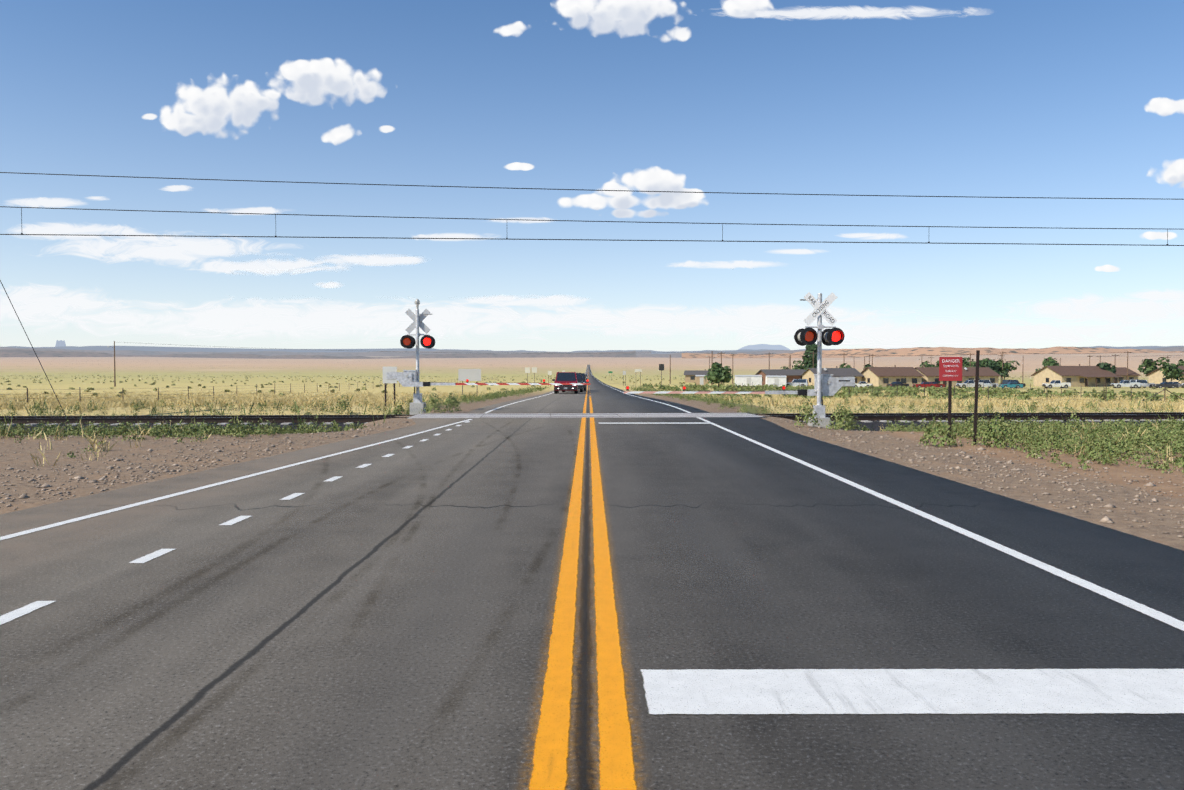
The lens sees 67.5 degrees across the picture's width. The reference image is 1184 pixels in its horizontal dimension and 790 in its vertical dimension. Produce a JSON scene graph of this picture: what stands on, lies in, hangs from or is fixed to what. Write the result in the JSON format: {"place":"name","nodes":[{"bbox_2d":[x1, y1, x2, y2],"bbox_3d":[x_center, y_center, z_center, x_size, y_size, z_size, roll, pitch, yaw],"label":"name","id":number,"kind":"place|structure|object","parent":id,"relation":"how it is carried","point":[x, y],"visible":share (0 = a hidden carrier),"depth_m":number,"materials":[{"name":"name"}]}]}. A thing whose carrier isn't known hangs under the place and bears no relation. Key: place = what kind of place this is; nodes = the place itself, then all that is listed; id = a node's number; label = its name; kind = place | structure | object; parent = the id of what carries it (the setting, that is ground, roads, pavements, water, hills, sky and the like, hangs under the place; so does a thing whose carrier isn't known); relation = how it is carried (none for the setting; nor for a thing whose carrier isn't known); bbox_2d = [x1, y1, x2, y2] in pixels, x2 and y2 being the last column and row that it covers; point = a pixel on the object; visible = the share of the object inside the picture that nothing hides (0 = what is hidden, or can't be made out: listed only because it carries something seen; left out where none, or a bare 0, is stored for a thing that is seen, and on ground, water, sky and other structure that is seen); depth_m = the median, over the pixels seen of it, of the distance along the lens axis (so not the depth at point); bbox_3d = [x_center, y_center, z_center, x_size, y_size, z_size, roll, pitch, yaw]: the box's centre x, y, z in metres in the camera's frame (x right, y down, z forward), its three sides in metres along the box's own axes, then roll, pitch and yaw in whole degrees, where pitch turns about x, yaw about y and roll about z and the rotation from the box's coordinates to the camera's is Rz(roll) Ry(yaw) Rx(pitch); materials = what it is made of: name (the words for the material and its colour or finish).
{"place":"outdoors","nodes":[
{"label":"outdoors","id":0,"kind":"place"},
{"bbox_2d":[55,340,65,346],"bbox_3d":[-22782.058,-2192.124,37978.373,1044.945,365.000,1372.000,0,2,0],"label":"butte","id":1,"kind":"object","parent":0,"point":[60,343],"visible":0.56,"depth_m":38082.05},
{"bbox_2d":[89,185,190,199],"bbox_3d":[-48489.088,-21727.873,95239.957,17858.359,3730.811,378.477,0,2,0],"label":"cloud","id":2,"kind":"structure","parent":0,"point":[173,188],"depth_m":95199.92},
{"bbox_2d":[142,114,156,119],"bbox_3d":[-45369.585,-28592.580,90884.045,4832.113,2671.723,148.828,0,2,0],"label":"cloud","id":3,"kind":"structure","parent":0,"point":[150,116],"depth_m":90884.48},
{"bbox_2d":[9,197,343,274],"bbox_3d":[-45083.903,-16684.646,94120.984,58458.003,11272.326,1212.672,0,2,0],"label":"cloud","id":4,"kind":"structure","parent":0,"point":[184,250],"depth_m":94135.94,"materials":[{"name":"white"}]},
{"bbox_2d":[160,74,279,138],"bbox_3d":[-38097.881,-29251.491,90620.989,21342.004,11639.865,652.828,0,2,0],"label":"cloud","id":5,"kind":"structure","parent":0,"point":[212,108],"depth_m":90624.70,"materials":[{"name":"white"}]},
{"bbox_2d":[27,377,496,402],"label":"shrubs","id":6,"kind":"object","parent":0,"point":[79,389],"depth_m":89.23,"materials":[{"name":"brown"}]},
{"bbox_2d":[0,349,635,358],"bbox_3d":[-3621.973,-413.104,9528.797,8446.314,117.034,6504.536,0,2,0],"label":"distant hills","id":7,"kind":"structure","parent":0,"point":[16,353],"depth_m":8675.80,"materials":[{"name":"stone"}]},
{"bbox_2d":[0,347,650,356],"bbox_3d":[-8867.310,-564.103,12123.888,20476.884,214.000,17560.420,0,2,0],"label":"distant hills","id":8,"kind":"structure","parent":0,"point":[276,353],"depth_m":14352.17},
{"bbox_2d":[269,58,385,104],"bbox_3d":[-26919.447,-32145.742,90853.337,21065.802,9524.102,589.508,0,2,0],"label":"cloud","id":9,"kind":"structure","parent":0,"point":[314,82],"depth_m":90859.33,"materials":[{"name":"white"}]},
{"bbox_2d":[0,269,671,340],"bbox_3d":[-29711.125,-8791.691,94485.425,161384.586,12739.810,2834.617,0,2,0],"label":"cloud","id":10,"kind":"structure","parent":0,"point":[31,304],"depth_m":94519.68,"materials":[{"name":"white"}]},
{"bbox_2d":[322,125,352,144],"bbox_3d":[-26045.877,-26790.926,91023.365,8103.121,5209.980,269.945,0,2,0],"label":"cloud","id":11,"kind":"structure","parent":0,"point":[337,135],"depth_m":91023.45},
{"bbox_2d":[380,125,393,132],"bbox_3d":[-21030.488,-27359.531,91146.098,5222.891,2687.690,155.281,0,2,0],"label":"cloud","id":12,"kind":"structure","parent":0,"point":[385,129],"depth_m":91147.47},
{"bbox_2d":[230,217,549,288],"bbox_3d":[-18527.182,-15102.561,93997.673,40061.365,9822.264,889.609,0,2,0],"label":"cloud","id":13,"kind":"structure","parent":0,"point":[374,260],"depth_m":94032.86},
{"bbox_2d":[495,21,525,35],"bbox_3d":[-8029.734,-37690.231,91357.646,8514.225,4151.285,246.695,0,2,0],"label":"cloud","id":14,"kind":"structure","parent":0,"point":[517,28],"depth_m":91359.64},
{"bbox_2d":[505,162,533,170],"bbox_3d":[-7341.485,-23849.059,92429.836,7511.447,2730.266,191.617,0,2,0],"label":"cloud","id":15,"kind":"structure","parent":0,"point":[519,166],"depth_m":92432.44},
{"bbox_2d":[0,365,1183,789],"bbox_3d":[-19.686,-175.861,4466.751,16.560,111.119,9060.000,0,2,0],"label":"road asphalt","id":16,"kind":"structure","parent":0,"point":[730,549],"depth_m":5.96,"materials":[{"name":"asphalt"}]},
{"bbox_2d":[517,419,587,789],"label":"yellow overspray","id":17,"kind":"object","parent":16,"relation":"on","point":[550,636],"visible":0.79,"depth_m":5.07,"materials":[{"name":"paint"}]},
{"bbox_2d":[552,372,579,393],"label":"red suv","id":18,"kind":"object","parent":16,"relation":"on","point":[566,377],"visible":0.83,"depth_m":77.43,"materials":[{"name":"red paint"}]},
{"bbox_2d":[562,373,584,391],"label":"dark suv","id":19,"kind":"object","parent":16,"relation":"on","point":[579,376],"visible":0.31,"depth_m":85.64,"materials":[{"name":"grey paint"}]},
{"bbox_2d":[0,373,1183,714],"bbox_3d":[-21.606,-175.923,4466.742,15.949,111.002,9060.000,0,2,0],"label":"white road markings","id":20,"kind":"structure","parent":16,"relation":"on","point":[876,691],"depth_m":4.55,"materials":[{"name":"paint"}]},
{"bbox_2d":[583,420,641,789],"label":"yellow overspray","id":21,"kind":"object","parent":16,"relation":"on","point":[595,639],"visible":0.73,"depth_m":5.13,"materials":[{"name":"paint"}]},
{"bbox_2d":[0,353,1183,550],"bbox_3d":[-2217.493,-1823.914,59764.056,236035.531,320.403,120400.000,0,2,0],"label":"terrain","id":22,"kind":"structure","parent":0,"point":[68,369],"depth_m":38.45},
{"bbox_2d":[108,341,115,386],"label":"utility pole","id":23,"kind":"object","parent":22,"relation":"on","point":[114,367],"visible":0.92,"depth_m":194.35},
{"bbox_2d":[383,367,396,405],"bbox_3d":[-9.434,-0.246,41.364,0.660,2.159,0.077,0,2,0],"label":"sign board","id":24,"kind":"object","parent":22,"relation":"on","point":[388,369],"visible":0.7,"depth_m":41.31,"materials":[{"name":"white"}]},
{"bbox_2d":[458,369,480,394],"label":"guide sign","id":25,"kind":"object","parent":22,"relation":"on","point":[469,374],"visible":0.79,"depth_m":85.89,"materials":[{"name":"grey"}]},
{"bbox_2d":[386,299,589,414],"bbox_3d":[-4.096,-1.180,35.596,8.070,5.370,1.172,0,2,0],"label":"crossing signal","id":26,"kind":"object","parent":22,"relation":"on","point":[407,378],"visible":1,"depth_m":35.29,"materials":[{"name":"metal"}]},
{"bbox_2d":[525,367,529,387],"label":"sign back","id":27,"kind":"object","parent":22,"relation":"on","point":[527,370],"visible":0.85,"depth_m":149.86,"materials":[{"name":"grey"}]},
{"bbox_2d":[532,367,536,386],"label":"sign back","id":28,"kind":"object","parent":22,"relation":"on","point":[534,370],"visible":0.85,"depth_m":150.86,"materials":[{"name":"grey"}]},
{"bbox_2d":[581,373,586,390],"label":"dark suv","id":29,"kind":"object","parent":22,"relation":"on","point":[583,377],"visible":0.29,"depth_m":95.09,"materials":[{"name":"grey paint"}]},
{"bbox_2d":[0,420,1172,465],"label":"dry grass","id":30,"kind":"structure","parent":22,"relation":"on","point":[95,442],"depth_m":19.02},
{"bbox_2d":[0,386,1173,436],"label":"green weeds","id":31,"kind":"object","parent":22,"relation":"on","point":[513,392],"visible":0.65,"depth_m":39.39,"materials":[{"name":"plant"}]},
{"bbox_2d":[0,416,1183,468],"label":"weeds patch","id":32,"kind":"object","parent":22,"relation":"on","point":[1160,434],"visible":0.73,"depth_m":21.51,"materials":[{"name":"plant"}]},
{"bbox_2d":[0,412,1183,432],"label":"railway track","id":33,"kind":"structure","parent":22,"relation":"on","point":[876,420],"depth_m":31.66,"materials":[{"name":"metal"}]},
{"bbox_2d":[408,413,762,418],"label":"crossing panels","id":34,"kind":"object","parent":33,"relation":"on","point":[609,415],"visible":0.42,"depth_m":31.93,"materials":[{"name":"grey concrete"}]},
{"bbox_2d":[0,172,1183,415],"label":"catenary wires","id":35,"kind":"object","parent":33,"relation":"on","point":[572,220],"visible":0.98,"depth_m":32.58,"materials":[{"name":"black"}]},
{"bbox_2d":[0,419,1183,539],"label":"shoulder stones","id":36,"kind":"object","parent":22,"relation":"on","point":[1106,519],"visible":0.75,"depth_m":14.75,"materials":[{"name":"gravel"}]},
{"bbox_2d":[1,424,1183,472],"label":"weeds","id":37,"kind":"object","parent":22,"relation":"on","point":[1154,465],"visible":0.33,"depth_m":16.63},
{"bbox_2d":[3,385,1182,435],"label":"shrubs","id":38,"kind":"object","parent":22,"relation":"on","point":[243,408],"visible":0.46,"depth_m":38.91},
{"bbox_2d":[623,371,625,385],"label":"sign","id":39,"kind":"object","parent":22,"relation":"on","point":[624,372],"visible":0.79,"depth_m":169.96,"materials":[{"name":"grey"}]},
{"bbox_2d":[635,369,641,386],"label":"sign","id":40,"kind":"object","parent":22,"relation":"on","point":[638,370],"visible":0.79,"depth_m":159.93,"materials":[{"name":"grey"}]},
{"bbox_2d":[124,342,1177,356],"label":"distant hills","id":41,"kind":"structure","parent":22,"relation":"on","point":[739,354],"depth_m":246.78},
{"bbox_2d":[659,364,663,388],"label":"road sign","id":42,"kind":"object","parent":22,"relation":"on","point":[661,367],"visible":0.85,"depth_m":131.94,"materials":[{"name":"grey"}]},
{"bbox_2d":[684,369,709,382],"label":"house","id":43,"kind":"structure","parent":22,"relation":"on","point":[690,376],"depth_m":297.38,"materials":[{"name":"beige paint"}]},
{"bbox_2d":[695,375,706,384],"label":"tan shed","id":44,"kind":"object","parent":22,"relation":"on","point":[700,379],"visible":0.61,"depth_m":233.84,"materials":[{"name":"paint"}]},
{"bbox_2d":[335,392,1083,447],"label":"bushes","id":45,"kind":"object","parent":22,"relation":"on","point":[846,416],"visible":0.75,"depth_m":24.89,"materials":[{"name":"plant"}]},
{"bbox_2d":[704,362,730,387],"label":"roadside tree","id":46,"kind":"object","parent":22,"relation":"on","point":[717,374],"visible":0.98,"depth_m":148.86,"materials":[{"name":"green plant"}]},
{"bbox_2d":[723,366,732,383],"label":"tree","id":47,"kind":"object","parent":22,"relation":"on","point":[728,367],"visible":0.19,"depth_m":261.57,"materials":[{"name":"green plant"}]},
{"bbox_2d":[624,292,854,427],"bbox_3d":[4.483,-0.611,26.810,7.020,4.983,1.172,0,2,0],"label":"crossing signal","id":48,"kind":"object","parent":22,"relation":"on","point":[827,385],"visible":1,"depth_m":26.73,"materials":[{"name":"metal"}]},
{"bbox_2d":[735,375,761,385],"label":"white shed","id":49,"kind":"structure","parent":22,"relation":"on","point":[746,380],"depth_m":203.82,"materials":[{"name":"grey"}]},
{"bbox_2d":[765,375,786,386],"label":"white shed","id":50,"kind":"structure","parent":22,"relation":"on","point":[779,381],"depth_m":194.66,"materials":[{"name":"grey"}]},
{"bbox_2d":[755,368,805,384],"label":"brown house","id":51,"kind":"structure","parent":22,"relation":"on","point":[791,374],"depth_m":225.63,"materials":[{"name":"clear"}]},
{"bbox_2d":[786,379,808,386],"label":"parked car","id":52,"kind":"object","parent":22,"relation":"on","point":[800,382],"visible":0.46,"depth_m":195.06,"materials":[{"name":"grey paint"}]},
{"bbox_2d":[792,360,805,369],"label":"tree","id":53,"kind":"object","parent":22,"relation":"on","point":[800,366],"visible":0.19,"depth_m":244.65,"materials":[{"name":"green plant"}]},
{"bbox_2d":[802,343,816,369],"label":"poplar tree","id":54,"kind":"object","parent":22,"relation":"on","point":[807,361],"visible":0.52,"depth_m":260.34,"materials":[{"name":"green plant"}]},
{"bbox_2d":[801,366,863,385],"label":"house","id":55,"kind":"structure","parent":22,"relation":"on","point":[808,374],"depth_m":220.08,"materials":[{"name":"beige paint"}]},
{"bbox_2d":[839,363,851,367],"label":"tree","id":56,"kind":"object","parent":22,"relation":"on","point":[843,364],"visible":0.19,"depth_m":239.74,"materials":[{"name":"green plant"}]},
{"bbox_2d":[853,381,871,387],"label":"parked car","id":57,"kind":"object","parent":22,"relation":"on","point":[862,384],"visible":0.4,"depth_m":200.34,"materials":[{"name":"white paint"}]},
{"bbox_2d":[861,365,923,386],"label":"house","id":58,"kind":"structure","parent":22,"relation":"on","point":[885,376],"depth_m":217.07,"materials":[{"name":"beige paint"}]},
{"bbox_2d":[887,382,908,386],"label":"parked car","id":59,"kind":"object","parent":22,"relation":"on","point":[892,384],"visible":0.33,"depth_m":202.43,"materials":[{"name":"grey paint"}]},
{"bbox_2d":[642,383,1183,402],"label":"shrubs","id":60,"kind":"object","parent":22,"relation":"on","point":[849,392],"visible":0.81,"depth_m":102.33,"materials":[{"name":"plant"}]},
{"bbox_2d":[912,382,936,387],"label":"parked car","id":61,"kind":"object","parent":22,"relation":"on","point":[925,384],"visible":0.67,"depth_m":199.41,"materials":[{"name":"red paint"}]},
{"bbox_2d":[920,361,934,366],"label":"tree","id":62,"kind":"object","parent":22,"relation":"on","point":[924,364],"visible":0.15,"depth_m":243.49,"materials":[{"name":"green plant"}]},
{"bbox_2d":[925,382,944,387],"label":"parked car","id":63,"kind":"object","parent":22,"relation":"on","point":[939,385],"visible":0.48,"depth_m":204.56,"materials":[{"name":"red paint"}]},
{"bbox_2d":[915,367,968,386],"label":"house","id":64,"kind":"structure","parent":22,"relation":"on","point":[930,374],"depth_m":220.67,"materials":[{"name":"beige paint"}]},
{"bbox_2d":[939,350,979,444],"bbox_3d":[8.257,0.151,19.893,0.835,2.296,0.280,1,2,32],"label":"danger sign","id":65,"kind":"object","parent":22,"relation":"on","point":[950,369],"visible":0.98,"depth_m":19.97,"materials":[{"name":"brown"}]},
{"bbox_2d":[956,380,982,387],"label":"parked car","id":66,"kind":"object","parent":22,"relation":"on","point":[969,382],"visible":0.79,"depth_m":203.39,"materials":[{"name":"grey paint"}]},
{"bbox_2d":[962,357,983,366],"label":"tree","id":67,"kind":"object","parent":22,"relation":"on","point":[965,362],"visible":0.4,"depth_m":261.17,"materials":[{"name":"green plant"}]},
{"bbox_2d":[962,366,1000,382],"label":"house","id":68,"kind":"structure","parent":22,"relation":"on","point":[988,373],"depth_m":227.39,"materials":[{"name":"beige paint"}]},
{"bbox_2d":[974,380,998,387],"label":"parked car","id":69,"kind":"object","parent":22,"relation":"on","point":[987,383],"visible":0.52,"depth_m":206.40,"materials":[{"name":"white paint"}]},
{"bbox_2d":[979,358,997,367],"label":"tree","id":70,"kind":"object","parent":22,"relation":"on","point":[985,361],"visible":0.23,"depth_m":265.29,"materials":[{"name":"green plant"}]},
{"bbox_2d":[985,361,1009,377],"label":"tree","id":71,"kind":"object","parent":22,"relation":"on","point":[996,370],"visible":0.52,"depth_m":249.10,"materials":[{"name":"green plant"}]},
{"bbox_2d":[995,359,1019,379],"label":"tree","id":72,"kind":"object","parent":22,"relation":"on","point":[1007,365],"visible":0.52,"depth_m":267.42,"materials":[{"name":"green plant"}]},
{"bbox_2d":[999,382,1022,387],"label":"parked car","id":73,"kind":"object","parent":22,"relation":"on","point":[1012,384],"visible":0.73,"depth_m":202.52,"materials":[{"name":"teal paint"}]},
{"bbox_2d":[1002,380,1025,387],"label":"parked car","id":74,"kind":"object","parent":22,"relation":"on","point":[1007,381],"visible":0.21,"depth_m":207.56,"materials":[{"name":"blue paint"}]},
{"bbox_2d":[1035,357,1058,371],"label":"tree","id":75,"kind":"object","parent":22,"relation":"on","point":[1049,361],"visible":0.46,"depth_m":261.88,"materials":[{"name":"green plant"}]},
{"bbox_2d":[1042,380,1070,387],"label":"pickup truck","id":76,"kind":"object","parent":22,"relation":"on","point":[1054,383],"visible":0.85,"depth_m":203.45,"materials":[{"name":"white paint"}]},
{"bbox_2d":[967,383,1164,401],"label":"fence","id":77,"kind":"object","parent":22,"relation":"on","point":[1030,385],"visible":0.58,"depth_m":98.29,"materials":[{"name":"brown"}]},
{"bbox_2d":[1031,364,1123,386],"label":"house","id":78,"kind":"structure","parent":22,"relation":"on","point":[1085,376],"depth_m":222.88,"materials":[{"name":"beige paint"}]},
{"bbox_2d":[1096,362,1116,373],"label":"tree","id":79,"kind":"object","parent":22,"relation":"on","point":[1106,366],"visible":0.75,"depth_m":226.20,"materials":[{"name":"green plant"}]},
{"bbox_2d":[1110,380,1140,387],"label":"parked car","id":80,"kind":"object","parent":22,"relation":"on","point":[1124,383],"visible":0.98,"depth_m":203.60,"materials":[{"name":"grey paint"}]},
{"bbox_2d":[1114,367,1140,382],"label":"house","id":81,"kind":"structure","parent":22,"relation":"on","point":[1122,372],"depth_m":247.51,"materials":[{"name":"beige paint"}]},
{"bbox_2d":[1124,351,1130,379],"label":"utility pole","id":82,"kind":"object","parent":22,"relation":"on","point":[1127,352],"visible":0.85,"depth_m":246.32,"materials":[{"name":"brown wood"}]},
{"bbox_2d":[1130,380,1153,387],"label":"parked car","id":83,"kind":"object","parent":22,"relation":"on","point":[1144,383],"visible":0.69,"depth_m":205.56,"materials":[{"name":"white paint"}]},
{"bbox_2d":[1137,357,1169,374],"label":"tree","id":84,"kind":"object","parent":22,"relation":"on","point":[1149,365],"visible":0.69,"depth_m":249.45,"materials":[{"name":"green plant"}]},
{"bbox_2d":[1146,366,1183,383],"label":"house","id":85,"kind":"structure","parent":22,"relation":"on","point":[1155,376],"depth_m":228.07,"materials":[{"name":"beige paint"}]},
{"bbox_2d":[1152,382,1177,387],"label":"parked car","id":86,"kind":"object","parent":22,"relation":"on","point":[1167,384],"visible":0.94,"depth_m":202.69,"materials":[{"name":"grey paint"}]},
{"bbox_2d":[1158,363,1183,381],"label":"tree","id":87,"kind":"object","parent":22,"relation":"on","point":[1172,371],"visible":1,"depth_m":213.13,"materials":[{"name":"green plant"}]},
{"bbox_2d":[1178,359,1183,365],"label":"tree","id":88,"kind":"object","parent":22,"relation":"on","point":[1180,362],"visible":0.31,"depth_m":240.24,"materials":[{"name":"green plant"}]},
{"bbox_2d":[0,389,1183,415],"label":"dry grass field","id":89,"kind":"structure","parent":0,"point":[114,401],"depth_m":50.48,"materials":[{"name":"plant"}]},
{"bbox_2d":[0,0,1183,351],"label":"sky","id":90,"kind":"structure","parent":0,"point":[1006,98],"materials":[{"name":"blue"}]},
{"bbox_2d":[1,375,1183,396],"bbox_3d":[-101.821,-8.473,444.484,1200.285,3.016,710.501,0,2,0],"label":"field shrubs","id":91,"kind":"object","parent":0,"point":[280,394],"depth_m":243.75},
{"bbox_2d":[8,346,1183,353],"bbox_3d":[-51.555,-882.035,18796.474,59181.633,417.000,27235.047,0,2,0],"label":"distant hills","id":92,"kind":"structure","parent":0,"point":[165,349],"depth_m":22432.81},
{"bbox_2d":[556,0,690,40],"bbox_3d":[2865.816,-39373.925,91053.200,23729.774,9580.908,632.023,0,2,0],"label":"cloud","id":93,"kind":"structure","parent":0,"point":[628,17],"depth_m":91053.69,"materials":[{"name":"white"}]},
{"bbox_2d":[558,166,707,217],"bbox_3d":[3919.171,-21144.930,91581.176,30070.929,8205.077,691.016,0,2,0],"label":"cloud","id":94,"kind":"structure","parent":0,"point":[656,178],"depth_m":91562.82,"materials":[{"name":"white"}]},
{"bbox_2d":[722,0,772,17],"bbox_3d":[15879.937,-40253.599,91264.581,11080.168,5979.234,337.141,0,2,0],"label":"cloud","id":95,"kind":"structure","parent":0,"point":[750,8],"depth_m":91265.36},
{"bbox_2d":[738,344,789,349],"bbox_3d":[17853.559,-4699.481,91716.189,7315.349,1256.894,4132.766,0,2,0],"label":"mountain","id":96,"kind":"structure","parent":0,"point":[765,346],"depth_m":92513.05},
{"bbox_2d":[671,233,903,267],"bbox_3d":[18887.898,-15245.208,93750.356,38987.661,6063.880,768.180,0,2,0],"label":"cloud","id":97,"kind":"structure","parent":0,"point":[735,264],"depth_m":93758.77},
{"bbox_2d":[515,290,1183,348],"bbox_3d":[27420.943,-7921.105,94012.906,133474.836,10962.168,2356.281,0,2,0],"label":"cloud","id":98,"kind":"structure","parent":0,"point":[747,322],"depth_m":93949.98,"materials":[{"name":"white"}]},
{"bbox_2d":[727,6,976,18],"bbox_3d":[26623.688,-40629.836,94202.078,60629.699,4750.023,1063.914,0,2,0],"label":"cloud","id":99,"kind":"structure","parent":0,"point":[839,12],"depth_m":94198.30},
{"bbox_2d":[636,347,1183,357],"bbox_3d":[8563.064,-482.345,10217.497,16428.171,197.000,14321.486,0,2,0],"label":"hills","id":100,"kind":"structure","parent":0,"point":[676,355],"depth_m":12785.41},
{"bbox_2d":[682,346,1183,357],"bbox_3d":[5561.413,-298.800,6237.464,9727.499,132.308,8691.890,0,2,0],"label":"hills","id":101,"kind":"structure","parent":0,"point":[910,352],"depth_m":7019.33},
{"bbox_2d":[733,382,1183,400],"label":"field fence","id":102,"kind":"object","parent":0,"point":[924,390],"depth_m":72.53,"materials":[{"name":"brown"}]},
{"bbox_2d":[1095,265,1118,271],"bbox_3d":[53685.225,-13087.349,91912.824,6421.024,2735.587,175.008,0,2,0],"label":"cloud","id":103,"kind":"structure","parent":0,"point":[1107,268],"depth_m":91915.06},
{"bbox_2d":[1142,231,1176,239],"bbox_3d":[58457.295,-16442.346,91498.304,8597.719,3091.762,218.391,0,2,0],"label":"cloud","id":104,"kind":"structure","parent":0,"point":[1149,235],"depth_m":91497.64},
{"bbox_2d":[1145,98,1183,115],"bbox_3d":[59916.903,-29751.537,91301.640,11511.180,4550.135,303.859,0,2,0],"label":"cloud","id":105,"kind":"structure","parent":0,"point":[1163,106],"depth_m":91311.94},
{"bbox_2d":[1148,159,1183,186],"bbox_3d":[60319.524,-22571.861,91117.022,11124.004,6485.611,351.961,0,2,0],"label":"cloud","id":106,"kind":"structure","parent":0,"point":[1172,172],"depth_m":91122.75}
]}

